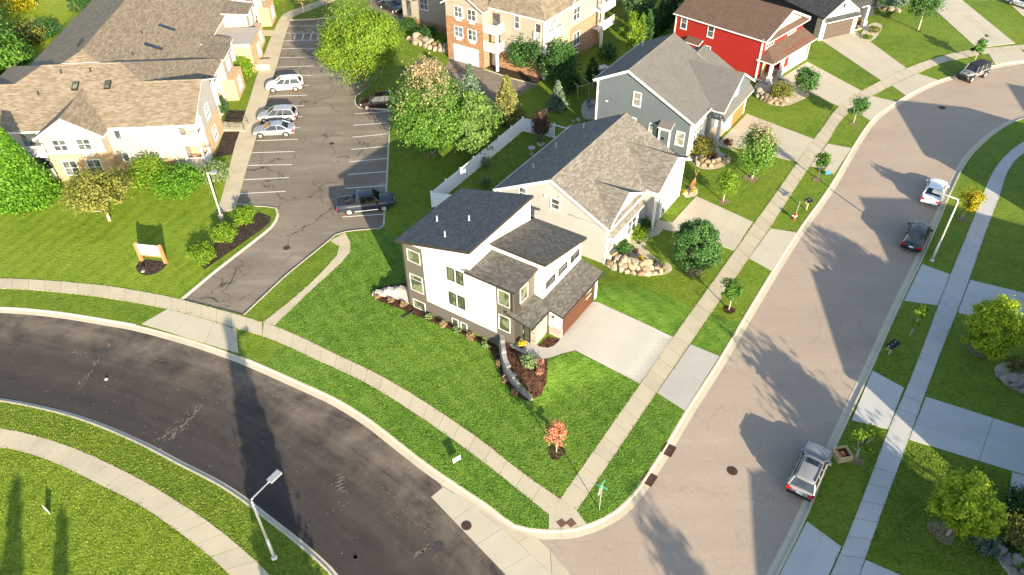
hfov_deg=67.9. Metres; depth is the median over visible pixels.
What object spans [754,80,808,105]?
gravel bed
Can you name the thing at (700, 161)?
boulder wall
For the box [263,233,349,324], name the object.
sidewalk
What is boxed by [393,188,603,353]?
modern house
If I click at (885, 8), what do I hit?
boulder wall
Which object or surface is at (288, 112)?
parked car
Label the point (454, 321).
window
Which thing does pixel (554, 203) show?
window
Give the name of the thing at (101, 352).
manhole cover
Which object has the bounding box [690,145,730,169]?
gravel bed
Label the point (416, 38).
boulder wall
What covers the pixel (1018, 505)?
shrub
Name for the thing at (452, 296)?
window
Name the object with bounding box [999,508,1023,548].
shrub
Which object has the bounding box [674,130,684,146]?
window
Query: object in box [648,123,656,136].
window
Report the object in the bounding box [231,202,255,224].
shrub
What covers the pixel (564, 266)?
window
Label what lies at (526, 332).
front door
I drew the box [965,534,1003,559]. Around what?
shrub
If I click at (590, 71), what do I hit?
conifer
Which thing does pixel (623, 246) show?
shrub
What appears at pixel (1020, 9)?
driveway
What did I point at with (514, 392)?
shrub
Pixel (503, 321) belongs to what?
window
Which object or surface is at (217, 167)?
shrub
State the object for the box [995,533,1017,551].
shrub
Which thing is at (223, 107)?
shrub
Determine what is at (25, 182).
tree
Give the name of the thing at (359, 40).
tree
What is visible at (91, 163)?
window
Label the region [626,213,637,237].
window
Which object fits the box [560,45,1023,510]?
sidewalk
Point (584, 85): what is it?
garden frame
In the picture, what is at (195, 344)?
kerb
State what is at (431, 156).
soil ring
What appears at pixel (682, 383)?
driveway
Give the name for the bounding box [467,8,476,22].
window
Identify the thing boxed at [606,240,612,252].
window
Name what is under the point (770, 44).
window
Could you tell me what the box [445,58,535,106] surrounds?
driveway
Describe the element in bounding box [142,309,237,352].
driveway apron
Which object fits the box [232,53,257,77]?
shrub
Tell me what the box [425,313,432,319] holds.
shrub
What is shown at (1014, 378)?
boulder wall
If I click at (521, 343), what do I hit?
flower pot
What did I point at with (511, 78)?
kerb
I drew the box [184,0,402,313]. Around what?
parking lot
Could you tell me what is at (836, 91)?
driveway
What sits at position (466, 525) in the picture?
manhole cover
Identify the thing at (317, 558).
kerb
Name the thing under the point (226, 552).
sidewalk
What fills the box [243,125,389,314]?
kerb
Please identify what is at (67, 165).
window
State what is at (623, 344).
driveway
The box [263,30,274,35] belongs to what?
driveway
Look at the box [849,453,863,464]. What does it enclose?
soil ring
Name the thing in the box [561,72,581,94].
tree
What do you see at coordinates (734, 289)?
tree
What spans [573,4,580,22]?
window
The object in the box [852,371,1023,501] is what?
driveway
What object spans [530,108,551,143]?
tree
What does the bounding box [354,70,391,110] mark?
kerb
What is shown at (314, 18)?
kerb
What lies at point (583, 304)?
garage door
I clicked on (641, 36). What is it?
conifer
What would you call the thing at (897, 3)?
shrub
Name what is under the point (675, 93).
bluegrey house
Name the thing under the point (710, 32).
window
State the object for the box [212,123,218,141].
window
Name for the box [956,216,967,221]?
soil ring
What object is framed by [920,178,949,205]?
parked car
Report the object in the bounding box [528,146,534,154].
bird bath
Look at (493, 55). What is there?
glass door
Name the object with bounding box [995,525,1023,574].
gravel bed
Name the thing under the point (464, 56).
garage door
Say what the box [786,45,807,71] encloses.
garage door
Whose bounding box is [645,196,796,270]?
driveway
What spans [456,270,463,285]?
window
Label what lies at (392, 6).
parked car
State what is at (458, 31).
window
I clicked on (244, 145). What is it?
sidewalk
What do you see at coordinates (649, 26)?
conifer
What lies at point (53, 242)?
lawn
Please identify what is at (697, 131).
window
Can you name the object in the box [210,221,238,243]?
shrub
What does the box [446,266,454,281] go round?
window
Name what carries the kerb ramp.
on the ground at (964, 378)
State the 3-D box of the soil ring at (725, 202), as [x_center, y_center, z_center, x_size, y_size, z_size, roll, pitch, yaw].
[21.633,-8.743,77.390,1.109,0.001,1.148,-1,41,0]
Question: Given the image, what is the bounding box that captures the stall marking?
[240,33,389,216]
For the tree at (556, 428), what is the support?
on the soil ring at (553, 456)
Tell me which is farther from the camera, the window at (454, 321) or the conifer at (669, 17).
the conifer at (669, 17)
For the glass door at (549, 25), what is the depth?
95.74 m
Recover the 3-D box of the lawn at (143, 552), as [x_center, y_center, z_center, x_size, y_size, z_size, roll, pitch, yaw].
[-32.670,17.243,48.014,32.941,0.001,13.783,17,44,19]
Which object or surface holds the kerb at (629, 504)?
on the road at (776, 398)
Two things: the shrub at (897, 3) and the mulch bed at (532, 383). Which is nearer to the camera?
the mulch bed at (532, 383)
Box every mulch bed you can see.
[136,259,165,274]
[201,212,270,268]
[215,131,238,156]
[225,110,244,120]
[373,283,527,399]
[488,65,542,82]
[505,342,547,398]
[538,337,558,347]
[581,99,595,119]
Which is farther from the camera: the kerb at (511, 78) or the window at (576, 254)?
the kerb at (511, 78)
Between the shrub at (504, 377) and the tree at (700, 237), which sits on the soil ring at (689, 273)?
the tree at (700, 237)
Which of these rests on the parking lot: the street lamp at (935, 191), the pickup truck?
the pickup truck
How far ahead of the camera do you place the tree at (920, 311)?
61.01 m
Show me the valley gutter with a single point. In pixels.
(502, 548)
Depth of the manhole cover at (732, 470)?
52.69 m
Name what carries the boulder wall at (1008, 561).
on the gravel bed at (1008, 570)
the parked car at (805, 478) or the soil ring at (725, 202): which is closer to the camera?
the parked car at (805, 478)
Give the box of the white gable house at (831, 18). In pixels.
[761,0,877,40]
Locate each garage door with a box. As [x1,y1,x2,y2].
[453,43,478,66]
[562,285,593,336]
[659,175,682,218]
[729,100,745,127]
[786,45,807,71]
[821,18,854,39]
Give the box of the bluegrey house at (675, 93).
[593,32,754,156]
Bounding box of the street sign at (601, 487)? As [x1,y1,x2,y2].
[596,480,607,509]
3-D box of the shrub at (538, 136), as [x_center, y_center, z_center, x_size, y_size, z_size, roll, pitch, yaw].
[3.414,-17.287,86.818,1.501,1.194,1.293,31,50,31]
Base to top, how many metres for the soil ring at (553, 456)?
0.001 m
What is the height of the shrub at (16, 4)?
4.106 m
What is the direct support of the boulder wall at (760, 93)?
on the ground at (964, 378)
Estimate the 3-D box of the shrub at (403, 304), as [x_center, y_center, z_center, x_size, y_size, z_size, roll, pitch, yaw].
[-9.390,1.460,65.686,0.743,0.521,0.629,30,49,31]
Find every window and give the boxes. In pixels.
[50,139,69,151]
[61,160,79,175]
[74,138,93,150]
[85,159,104,174]
[112,130,123,140]
[121,151,131,162]
[139,128,158,143]
[147,150,163,163]
[204,102,210,120]
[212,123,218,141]
[225,54,230,70]
[237,74,242,90]
[248,10,252,25]
[257,41,261,56]
[259,29,263,43]
[406,248,420,265]
[409,273,423,294]
[413,298,425,311]
[419,0,428,11]
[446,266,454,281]
[449,291,456,305]
[452,317,458,327]
[453,5,462,18]
[454,25,462,38]
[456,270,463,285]
[457,295,465,309]
[460,321,466,330]
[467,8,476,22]
[467,29,476,41]
[497,289,509,308]
[498,314,509,333]
[514,15,519,29]
[518,187,526,193]
[520,282,527,303]
[535,22,541,40]
[546,274,555,289]
[550,197,559,211]
[558,261,567,276]
[570,249,579,263]
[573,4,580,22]
[573,30,579,46]
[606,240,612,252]
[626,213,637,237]
[632,91,641,107]
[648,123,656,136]
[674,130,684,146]
[680,17,687,29]
[691,122,702,147]
[706,26,714,38]
[765,40,774,49]
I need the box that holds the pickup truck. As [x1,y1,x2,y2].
[336,188,394,215]
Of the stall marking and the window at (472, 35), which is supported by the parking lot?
the stall marking
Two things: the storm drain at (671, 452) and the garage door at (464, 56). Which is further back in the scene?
the garage door at (464, 56)
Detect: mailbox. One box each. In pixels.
[804,197,812,209]
[886,339,900,354]
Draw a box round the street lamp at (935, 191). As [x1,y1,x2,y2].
[930,189,958,261]
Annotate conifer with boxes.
[457,63,484,102]
[491,74,525,127]
[546,80,568,114]
[584,57,599,84]
[635,12,647,44]
[642,8,653,40]
[646,5,660,38]
[655,0,667,33]
[662,0,674,27]
[669,0,679,22]
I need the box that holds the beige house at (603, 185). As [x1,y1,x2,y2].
[493,112,690,267]
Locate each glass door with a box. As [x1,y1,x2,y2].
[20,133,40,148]
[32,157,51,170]
[406,0,411,15]
[492,53,495,65]
[493,13,499,28]
[547,21,551,38]
[553,17,557,33]
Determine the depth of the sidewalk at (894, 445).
57.96 m
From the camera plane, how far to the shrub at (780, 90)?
93.51 m
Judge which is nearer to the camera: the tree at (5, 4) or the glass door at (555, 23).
the glass door at (555, 23)
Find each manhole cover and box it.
[96,349,106,355]
[432,542,444,552]
[461,521,471,529]
[727,467,737,474]
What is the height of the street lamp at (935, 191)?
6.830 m
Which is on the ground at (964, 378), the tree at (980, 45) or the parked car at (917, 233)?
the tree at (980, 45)
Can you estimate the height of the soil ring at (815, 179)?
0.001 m
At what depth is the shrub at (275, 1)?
118.45 m
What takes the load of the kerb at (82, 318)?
on the road at (43, 365)
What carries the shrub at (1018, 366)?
on the gravel bed at (1003, 368)
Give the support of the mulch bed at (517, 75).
on the ground at (964, 378)
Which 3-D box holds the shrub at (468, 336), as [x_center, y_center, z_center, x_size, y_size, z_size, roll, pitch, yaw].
[-3.416,3.960,62.484,0.831,0.764,0.938,-12,42,-13]
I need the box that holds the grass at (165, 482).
[0,404,327,574]
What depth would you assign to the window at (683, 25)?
101.73 m
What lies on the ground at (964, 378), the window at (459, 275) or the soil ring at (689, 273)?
the soil ring at (689, 273)
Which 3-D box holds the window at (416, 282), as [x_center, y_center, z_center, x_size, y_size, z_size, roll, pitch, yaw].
[-7.982,-0.320,63.641,1.350,1.790,0.090,23,46,25]
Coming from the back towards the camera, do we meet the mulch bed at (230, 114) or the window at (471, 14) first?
the window at (471, 14)
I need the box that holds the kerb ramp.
[549,499,585,528]
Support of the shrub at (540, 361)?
on the mulch bed at (532, 383)
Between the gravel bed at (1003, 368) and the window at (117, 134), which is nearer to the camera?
the gravel bed at (1003, 368)
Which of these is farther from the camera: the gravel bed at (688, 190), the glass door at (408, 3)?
the glass door at (408, 3)
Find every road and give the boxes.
[0,313,504,574]
[432,64,1023,574]
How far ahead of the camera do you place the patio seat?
93.00 m
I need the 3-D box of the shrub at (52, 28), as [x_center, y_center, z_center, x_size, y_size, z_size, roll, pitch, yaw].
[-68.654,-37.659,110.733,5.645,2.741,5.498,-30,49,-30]
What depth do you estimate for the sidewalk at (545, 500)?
56.76 m
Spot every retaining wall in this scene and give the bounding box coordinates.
[372,285,408,303]
[499,334,532,400]
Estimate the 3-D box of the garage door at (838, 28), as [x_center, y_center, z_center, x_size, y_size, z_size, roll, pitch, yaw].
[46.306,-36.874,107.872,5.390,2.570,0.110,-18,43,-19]
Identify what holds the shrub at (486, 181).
on the ground at (964, 378)
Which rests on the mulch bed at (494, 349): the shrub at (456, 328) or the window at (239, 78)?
the shrub at (456, 328)
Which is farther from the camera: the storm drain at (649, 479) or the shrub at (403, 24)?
the shrub at (403, 24)
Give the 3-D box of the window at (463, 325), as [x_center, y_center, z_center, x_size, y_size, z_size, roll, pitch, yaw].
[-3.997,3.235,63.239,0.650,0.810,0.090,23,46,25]
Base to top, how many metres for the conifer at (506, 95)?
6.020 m
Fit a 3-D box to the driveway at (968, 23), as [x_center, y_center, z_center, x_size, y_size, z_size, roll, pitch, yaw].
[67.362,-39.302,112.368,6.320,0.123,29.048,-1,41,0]
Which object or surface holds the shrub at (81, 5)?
on the ground at (964, 378)
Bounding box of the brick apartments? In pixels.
[402,0,615,79]
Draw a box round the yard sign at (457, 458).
[453,455,460,462]
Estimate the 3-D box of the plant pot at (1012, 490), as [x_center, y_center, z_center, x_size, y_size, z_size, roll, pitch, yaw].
[33.395,13.628,50.387,0.948,0.938,1.118,-19,44,-20]
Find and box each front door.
[523,326,530,342]
[760,63,765,75]
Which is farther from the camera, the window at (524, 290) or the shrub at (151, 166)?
the shrub at (151, 166)
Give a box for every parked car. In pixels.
[252,120,295,137]
[257,104,298,123]
[265,74,303,92]
[359,90,396,109]
[378,0,402,13]
[786,441,831,501]
[900,220,932,252]
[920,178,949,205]
[1006,0,1023,6]
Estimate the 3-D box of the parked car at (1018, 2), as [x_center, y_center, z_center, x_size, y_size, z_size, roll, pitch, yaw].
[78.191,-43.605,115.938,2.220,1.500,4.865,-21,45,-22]
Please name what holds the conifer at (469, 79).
on the ground at (964, 378)
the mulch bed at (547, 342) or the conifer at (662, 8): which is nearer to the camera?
the mulch bed at (547, 342)
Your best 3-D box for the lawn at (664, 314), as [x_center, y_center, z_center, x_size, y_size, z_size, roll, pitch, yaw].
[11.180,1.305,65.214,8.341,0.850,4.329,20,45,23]
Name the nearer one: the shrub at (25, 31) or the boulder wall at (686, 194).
the boulder wall at (686, 194)
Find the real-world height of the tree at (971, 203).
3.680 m
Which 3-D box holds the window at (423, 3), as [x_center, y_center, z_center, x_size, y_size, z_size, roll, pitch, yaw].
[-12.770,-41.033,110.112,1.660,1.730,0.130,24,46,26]
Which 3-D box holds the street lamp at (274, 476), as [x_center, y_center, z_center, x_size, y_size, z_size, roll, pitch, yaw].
[-14.461,14.030,46.504,0.400,6.480,2.471,23,46,25]
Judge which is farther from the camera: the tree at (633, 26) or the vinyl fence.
the tree at (633, 26)
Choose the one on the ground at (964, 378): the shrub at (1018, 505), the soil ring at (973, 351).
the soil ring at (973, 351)
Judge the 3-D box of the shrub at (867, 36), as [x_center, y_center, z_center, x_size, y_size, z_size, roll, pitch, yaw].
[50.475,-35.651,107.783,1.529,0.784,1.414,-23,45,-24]
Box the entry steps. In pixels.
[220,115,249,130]
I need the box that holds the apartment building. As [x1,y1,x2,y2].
[0,0,276,180]
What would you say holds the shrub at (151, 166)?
on the ground at (964, 378)
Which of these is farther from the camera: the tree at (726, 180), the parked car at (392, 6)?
the parked car at (392, 6)
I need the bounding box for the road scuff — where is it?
[64,332,448,557]
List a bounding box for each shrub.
[0,0,37,13]
[1,18,49,47]
[27,15,63,40]
[64,0,91,13]
[120,149,169,192]
[149,161,207,201]
[185,241,216,266]
[197,159,230,187]
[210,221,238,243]
[218,96,231,113]
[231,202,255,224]
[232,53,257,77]
[273,0,285,8]
[395,15,420,31]
[400,301,407,307]
[415,24,437,37]
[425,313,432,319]
[436,38,446,44]
[440,320,447,327]
[453,325,460,334]
[465,332,475,340]
[479,175,491,185]
[480,156,492,167]
[481,340,490,349]
[495,359,501,366]
[499,374,509,382]
[511,388,518,395]
[519,353,537,369]
[535,134,546,141]
[535,367,542,375]
[537,358,544,365]
[596,41,617,61]
[613,238,633,255]
[630,223,651,241]
[640,218,655,229]
[690,132,717,158]
[706,151,716,158]
[721,138,732,145]
[766,80,796,99]
[863,34,873,39]
[870,25,880,32]
[882,0,909,7]
[883,10,895,17]
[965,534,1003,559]
[989,482,1023,529]
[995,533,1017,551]
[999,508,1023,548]
[1002,355,1023,374]
[1005,547,1023,570]
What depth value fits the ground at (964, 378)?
68.95 m
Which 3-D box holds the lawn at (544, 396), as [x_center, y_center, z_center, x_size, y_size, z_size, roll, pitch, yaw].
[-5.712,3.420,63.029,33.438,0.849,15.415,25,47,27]
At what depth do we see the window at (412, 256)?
61.76 m
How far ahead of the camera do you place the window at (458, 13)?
99.17 m
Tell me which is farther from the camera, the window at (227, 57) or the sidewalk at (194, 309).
the window at (227, 57)
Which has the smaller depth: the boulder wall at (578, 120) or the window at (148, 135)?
the window at (148, 135)
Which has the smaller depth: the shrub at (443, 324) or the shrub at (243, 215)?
the shrub at (443, 324)
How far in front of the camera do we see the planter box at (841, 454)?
53.02 m
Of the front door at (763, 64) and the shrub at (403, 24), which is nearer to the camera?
the front door at (763, 64)
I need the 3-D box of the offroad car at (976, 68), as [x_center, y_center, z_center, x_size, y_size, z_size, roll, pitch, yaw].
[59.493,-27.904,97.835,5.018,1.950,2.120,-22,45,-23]
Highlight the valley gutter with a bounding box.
[431,487,571,574]
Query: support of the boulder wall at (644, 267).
on the ground at (964, 378)
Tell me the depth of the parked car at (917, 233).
70.57 m
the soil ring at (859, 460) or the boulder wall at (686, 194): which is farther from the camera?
the boulder wall at (686, 194)
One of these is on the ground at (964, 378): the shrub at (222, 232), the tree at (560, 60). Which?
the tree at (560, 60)
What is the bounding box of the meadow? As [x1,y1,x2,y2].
[0,0,80,64]
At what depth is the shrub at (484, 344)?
61.67 m
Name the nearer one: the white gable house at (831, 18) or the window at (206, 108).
the window at (206, 108)
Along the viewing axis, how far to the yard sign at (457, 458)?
52.92 m
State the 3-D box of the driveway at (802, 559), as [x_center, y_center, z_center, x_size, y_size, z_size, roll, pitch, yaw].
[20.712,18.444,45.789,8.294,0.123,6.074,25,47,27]
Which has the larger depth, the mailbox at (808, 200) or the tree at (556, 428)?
the mailbox at (808, 200)
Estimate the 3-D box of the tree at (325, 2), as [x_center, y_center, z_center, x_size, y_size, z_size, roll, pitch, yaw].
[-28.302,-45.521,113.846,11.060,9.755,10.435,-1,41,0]
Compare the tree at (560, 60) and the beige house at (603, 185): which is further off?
the tree at (560, 60)
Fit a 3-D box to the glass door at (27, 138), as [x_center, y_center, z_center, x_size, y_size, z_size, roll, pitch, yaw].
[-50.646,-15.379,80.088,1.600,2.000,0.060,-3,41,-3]
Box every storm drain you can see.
[641,470,657,486]
[660,442,676,457]
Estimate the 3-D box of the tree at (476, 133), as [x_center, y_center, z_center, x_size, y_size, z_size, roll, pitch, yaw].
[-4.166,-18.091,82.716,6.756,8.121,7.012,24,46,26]
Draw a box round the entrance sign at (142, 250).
[133,242,167,263]
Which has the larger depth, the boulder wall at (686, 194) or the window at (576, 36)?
the window at (576, 36)
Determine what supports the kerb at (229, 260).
on the parking lot
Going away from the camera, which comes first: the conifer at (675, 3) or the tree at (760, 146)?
the tree at (760, 146)
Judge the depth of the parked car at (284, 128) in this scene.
88.26 m
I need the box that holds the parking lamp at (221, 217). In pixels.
[207,171,224,221]
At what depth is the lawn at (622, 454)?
53.36 m
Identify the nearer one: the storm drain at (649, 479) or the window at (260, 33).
the storm drain at (649, 479)
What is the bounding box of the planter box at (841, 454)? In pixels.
[831,445,853,463]
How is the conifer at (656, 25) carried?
on the ground at (964, 378)
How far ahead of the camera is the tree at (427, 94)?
79.61 m
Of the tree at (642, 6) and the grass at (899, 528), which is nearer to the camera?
the grass at (899, 528)
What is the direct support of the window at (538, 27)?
in the brick apartments
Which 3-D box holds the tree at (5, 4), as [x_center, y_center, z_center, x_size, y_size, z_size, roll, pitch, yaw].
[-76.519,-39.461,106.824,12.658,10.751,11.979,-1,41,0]
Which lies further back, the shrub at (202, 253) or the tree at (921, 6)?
the tree at (921, 6)
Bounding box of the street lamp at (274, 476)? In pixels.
[251,469,281,560]
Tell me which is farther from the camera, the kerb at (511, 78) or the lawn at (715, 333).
the kerb at (511, 78)
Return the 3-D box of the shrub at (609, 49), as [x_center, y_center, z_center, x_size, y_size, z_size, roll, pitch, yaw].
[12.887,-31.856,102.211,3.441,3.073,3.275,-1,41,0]
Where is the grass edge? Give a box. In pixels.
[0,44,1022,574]
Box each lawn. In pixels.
[0,173,270,296]
[0,447,225,574]
[267,348,548,528]
[276,230,639,497]
[578,394,683,523]
[598,284,693,335]
[692,315,738,354]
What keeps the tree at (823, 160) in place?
on the ground at (964, 378)
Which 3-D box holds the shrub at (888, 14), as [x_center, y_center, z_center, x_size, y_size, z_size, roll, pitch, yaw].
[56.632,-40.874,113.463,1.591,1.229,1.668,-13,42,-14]
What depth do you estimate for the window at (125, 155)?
81.94 m
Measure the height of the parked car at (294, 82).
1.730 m
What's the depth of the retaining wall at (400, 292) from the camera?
66.32 m
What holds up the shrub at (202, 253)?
on the mulch bed at (261, 221)
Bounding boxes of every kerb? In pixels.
[0,307,135,329]
[0,398,337,574]
[132,325,239,361]
[180,204,278,299]
[237,60,1023,538]
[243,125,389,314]
[291,13,352,20]
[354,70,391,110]
[484,69,536,84]
[766,116,1023,574]
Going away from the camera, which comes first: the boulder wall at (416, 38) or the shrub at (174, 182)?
the shrub at (174, 182)
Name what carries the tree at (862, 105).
on the ground at (964, 378)
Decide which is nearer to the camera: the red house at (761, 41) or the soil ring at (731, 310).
the soil ring at (731, 310)
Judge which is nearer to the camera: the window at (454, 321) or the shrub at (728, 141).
the window at (454, 321)
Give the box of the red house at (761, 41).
[673,0,816,84]
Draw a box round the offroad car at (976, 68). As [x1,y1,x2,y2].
[955,58,992,82]
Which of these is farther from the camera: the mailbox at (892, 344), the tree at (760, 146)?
the tree at (760, 146)
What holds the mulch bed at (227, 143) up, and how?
on the ground at (964, 378)
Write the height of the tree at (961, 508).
5.760 m
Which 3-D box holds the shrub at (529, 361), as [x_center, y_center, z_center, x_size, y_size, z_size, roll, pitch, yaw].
[1.304,5.690,58.822,1.725,1.104,1.738,-1,41,0]
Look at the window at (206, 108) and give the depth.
84.52 m
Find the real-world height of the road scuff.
0.001 m
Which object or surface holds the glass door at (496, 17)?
in the brick apartments
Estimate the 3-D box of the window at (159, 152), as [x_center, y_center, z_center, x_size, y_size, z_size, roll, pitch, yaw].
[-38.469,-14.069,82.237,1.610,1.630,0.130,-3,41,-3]
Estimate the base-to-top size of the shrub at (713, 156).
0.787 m
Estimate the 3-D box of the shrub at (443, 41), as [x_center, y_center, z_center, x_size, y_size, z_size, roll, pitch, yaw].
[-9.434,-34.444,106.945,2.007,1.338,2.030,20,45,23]
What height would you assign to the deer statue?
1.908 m
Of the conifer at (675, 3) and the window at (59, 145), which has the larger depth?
the conifer at (675, 3)
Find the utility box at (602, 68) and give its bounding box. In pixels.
[593,64,607,75]
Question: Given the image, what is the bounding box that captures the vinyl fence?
[430,116,567,206]
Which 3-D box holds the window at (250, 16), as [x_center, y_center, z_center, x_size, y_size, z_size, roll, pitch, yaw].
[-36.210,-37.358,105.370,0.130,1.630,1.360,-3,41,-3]
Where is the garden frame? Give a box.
[570,74,596,99]
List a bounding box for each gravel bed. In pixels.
[601,224,671,275]
[685,186,697,197]
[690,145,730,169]
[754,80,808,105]
[860,22,881,41]
[994,362,1023,390]
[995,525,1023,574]
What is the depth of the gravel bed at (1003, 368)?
59.33 m
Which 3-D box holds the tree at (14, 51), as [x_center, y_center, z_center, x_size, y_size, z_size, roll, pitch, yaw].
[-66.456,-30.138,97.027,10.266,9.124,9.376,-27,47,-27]
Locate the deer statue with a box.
[690,170,696,188]
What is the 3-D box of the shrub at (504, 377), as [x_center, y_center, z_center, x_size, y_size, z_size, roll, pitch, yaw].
[-0.600,7.050,59.020,0.745,0.536,0.726,-25,46,-26]
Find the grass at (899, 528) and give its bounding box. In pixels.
[863,434,1011,574]
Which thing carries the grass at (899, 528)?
on the ground at (964, 378)
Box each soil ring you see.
[424,150,439,158]
[548,446,565,459]
[684,266,703,276]
[719,199,729,204]
[724,306,735,313]
[743,174,757,182]
[812,177,822,181]
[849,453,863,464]
[927,521,955,544]
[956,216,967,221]
[966,344,986,358]
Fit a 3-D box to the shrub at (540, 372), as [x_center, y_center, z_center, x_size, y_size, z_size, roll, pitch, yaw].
[2.138,6.427,58.524,0.635,0.639,0.894,18,44,20]
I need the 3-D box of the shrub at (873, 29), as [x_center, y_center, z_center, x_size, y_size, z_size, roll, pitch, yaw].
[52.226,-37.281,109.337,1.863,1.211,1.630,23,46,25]
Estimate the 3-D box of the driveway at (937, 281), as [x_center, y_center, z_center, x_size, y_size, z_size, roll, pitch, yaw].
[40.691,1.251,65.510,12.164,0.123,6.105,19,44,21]
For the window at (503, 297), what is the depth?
58.19 m
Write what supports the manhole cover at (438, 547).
on the road at (43, 365)
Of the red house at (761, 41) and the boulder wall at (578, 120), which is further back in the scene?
the red house at (761, 41)
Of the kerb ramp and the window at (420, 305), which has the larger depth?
the window at (420, 305)
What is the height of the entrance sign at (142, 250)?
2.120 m
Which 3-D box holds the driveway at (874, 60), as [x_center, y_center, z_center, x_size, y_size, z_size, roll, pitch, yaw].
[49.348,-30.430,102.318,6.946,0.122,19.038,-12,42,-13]
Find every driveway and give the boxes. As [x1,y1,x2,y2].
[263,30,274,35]
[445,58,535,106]
[509,302,671,383]
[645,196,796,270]
[657,345,718,409]
[715,114,850,173]
[780,62,894,119]
[780,522,898,574]
[822,31,936,95]
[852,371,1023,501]
[904,264,1023,316]
[935,0,1023,63]
[1007,1,1023,16]
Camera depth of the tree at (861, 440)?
51.42 m
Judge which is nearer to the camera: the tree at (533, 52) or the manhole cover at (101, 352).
the manhole cover at (101, 352)
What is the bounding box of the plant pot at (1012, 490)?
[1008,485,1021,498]
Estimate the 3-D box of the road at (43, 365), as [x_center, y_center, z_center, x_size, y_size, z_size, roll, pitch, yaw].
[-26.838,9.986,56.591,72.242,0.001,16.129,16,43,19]
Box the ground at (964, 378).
[0,0,1023,574]
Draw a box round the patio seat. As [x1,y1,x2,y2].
[586,98,592,107]
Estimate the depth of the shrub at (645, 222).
73.44 m
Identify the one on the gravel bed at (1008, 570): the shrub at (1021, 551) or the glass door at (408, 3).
the shrub at (1021, 551)
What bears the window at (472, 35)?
in the brick apartments
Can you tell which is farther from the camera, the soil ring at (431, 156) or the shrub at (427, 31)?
the shrub at (427, 31)
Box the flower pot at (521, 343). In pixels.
[517,339,526,348]
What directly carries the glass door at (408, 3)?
in the brick apartments
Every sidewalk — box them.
[0,278,261,335]
[0,428,268,574]
[217,0,333,212]
[262,323,558,513]
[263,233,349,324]
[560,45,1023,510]
[831,142,1023,574]
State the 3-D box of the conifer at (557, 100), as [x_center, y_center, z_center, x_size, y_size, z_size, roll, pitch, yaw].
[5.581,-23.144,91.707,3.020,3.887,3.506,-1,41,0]
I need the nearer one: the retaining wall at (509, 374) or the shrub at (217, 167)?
the retaining wall at (509, 374)
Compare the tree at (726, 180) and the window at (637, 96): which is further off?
the window at (637, 96)
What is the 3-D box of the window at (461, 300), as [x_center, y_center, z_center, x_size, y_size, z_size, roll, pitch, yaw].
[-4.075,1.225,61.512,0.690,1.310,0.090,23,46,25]
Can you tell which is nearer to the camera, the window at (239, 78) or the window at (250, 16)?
the window at (239, 78)
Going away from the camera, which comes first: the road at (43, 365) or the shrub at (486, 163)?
the road at (43, 365)
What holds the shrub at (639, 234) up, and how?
on the gravel bed at (656, 231)
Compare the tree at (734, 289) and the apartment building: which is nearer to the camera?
the tree at (734, 289)
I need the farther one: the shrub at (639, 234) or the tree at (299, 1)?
the tree at (299, 1)
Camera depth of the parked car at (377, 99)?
93.09 m
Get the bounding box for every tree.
[0,2,22,30]
[0,17,36,75]
[0,126,65,217]
[58,165,134,221]
[294,0,308,13]
[309,0,411,91]
[322,0,328,14]
[383,52,467,158]
[442,89,507,155]
[504,28,531,69]
[520,36,551,75]
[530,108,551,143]
[533,34,584,86]
[544,419,568,451]
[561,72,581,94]
[618,10,640,49]
[621,0,658,19]
[670,217,723,274]
[714,169,739,201]
[719,274,749,309]
[734,119,782,179]
[793,65,822,96]
[813,150,830,178]
[846,423,881,459]
[848,94,871,122]
[902,0,948,30]
[908,304,929,335]
[924,467,1011,542]
[953,187,989,218]
[960,292,1023,362]
[970,34,988,59]
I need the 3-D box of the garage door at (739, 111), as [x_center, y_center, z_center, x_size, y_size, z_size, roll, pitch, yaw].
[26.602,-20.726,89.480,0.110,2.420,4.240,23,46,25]
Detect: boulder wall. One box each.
[406,32,447,53]
[570,118,587,122]
[605,251,666,276]
[682,190,696,195]
[687,154,729,167]
[753,87,789,104]
[875,4,900,12]
[994,544,1023,574]
[995,370,1023,393]
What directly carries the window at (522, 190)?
in the beige house at (603, 185)
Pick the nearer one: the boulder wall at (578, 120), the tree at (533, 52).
the boulder wall at (578, 120)
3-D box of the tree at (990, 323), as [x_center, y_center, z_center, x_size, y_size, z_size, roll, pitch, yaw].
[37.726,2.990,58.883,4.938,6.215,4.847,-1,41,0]
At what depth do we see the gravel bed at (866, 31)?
109.41 m
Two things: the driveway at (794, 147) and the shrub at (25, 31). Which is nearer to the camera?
the driveway at (794, 147)
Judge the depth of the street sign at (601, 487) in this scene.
48.77 m
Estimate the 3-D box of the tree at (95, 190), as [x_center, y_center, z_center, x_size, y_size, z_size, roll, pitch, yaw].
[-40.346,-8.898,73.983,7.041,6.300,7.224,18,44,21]

